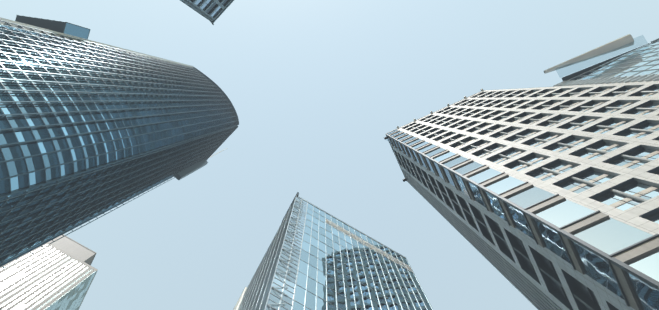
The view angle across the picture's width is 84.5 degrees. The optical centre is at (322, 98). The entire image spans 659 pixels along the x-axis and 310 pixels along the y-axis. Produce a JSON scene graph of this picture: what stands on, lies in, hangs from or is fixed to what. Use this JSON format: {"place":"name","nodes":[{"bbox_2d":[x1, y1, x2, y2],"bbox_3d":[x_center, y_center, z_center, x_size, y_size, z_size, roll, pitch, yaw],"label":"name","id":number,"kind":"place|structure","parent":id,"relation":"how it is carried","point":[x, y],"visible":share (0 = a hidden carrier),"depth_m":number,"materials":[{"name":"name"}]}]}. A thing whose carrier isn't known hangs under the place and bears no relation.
{"place":"outdoors","nodes":[
{"label":"outdoors","id":0,"kind":"place"},
{"bbox_2d":[0,234,97,309],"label":"tower","id":1,"kind":"structure","parent":0,"point":[59,274],"depth_m":179.67,"materials":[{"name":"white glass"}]},
{"bbox_2d":[0,15,238,270],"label":"tower","id":2,"kind":"structure","parent":0,"point":[90,130],"depth_m":98.63,"materials":[{"name":"glass"},{"name":"metal"}]},
{"bbox_2d":[180,0,233,24],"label":"tower","id":3,"kind":"structure","parent":0,"point":[211,11],"depth_m":92.00,"materials":[{"name":"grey glass"}]},
{"bbox_2d":[0,0,658,309],"label":"sky","id":4,"kind":"structure","parent":0,"point":[315,89],"materials":[{"name":"blue"}]},
{"bbox_2d":[384,81,658,309],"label":"tower","id":5,"kind":"structure","parent":0,"point":[542,198],"depth_m":25.68,"materials":[{"name":"beige concrete"}]},
{"bbox_3d":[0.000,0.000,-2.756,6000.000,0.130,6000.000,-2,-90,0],"label":"ground","id":6,"kind":"structure","parent":0,"visible":0},
{"bbox_2d":[233,192,432,309],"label":"tower","id":7,"kind":"structure","parent":6,"relation":"on","point":[315,258],"depth_m":65.54,"materials":[{"name":"blue glass"}]},
{"bbox_2d":[544,34,658,89],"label":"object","id":8,"kind":"structure","parent":6,"relation":"on","point":[641,64],"depth_m":44.99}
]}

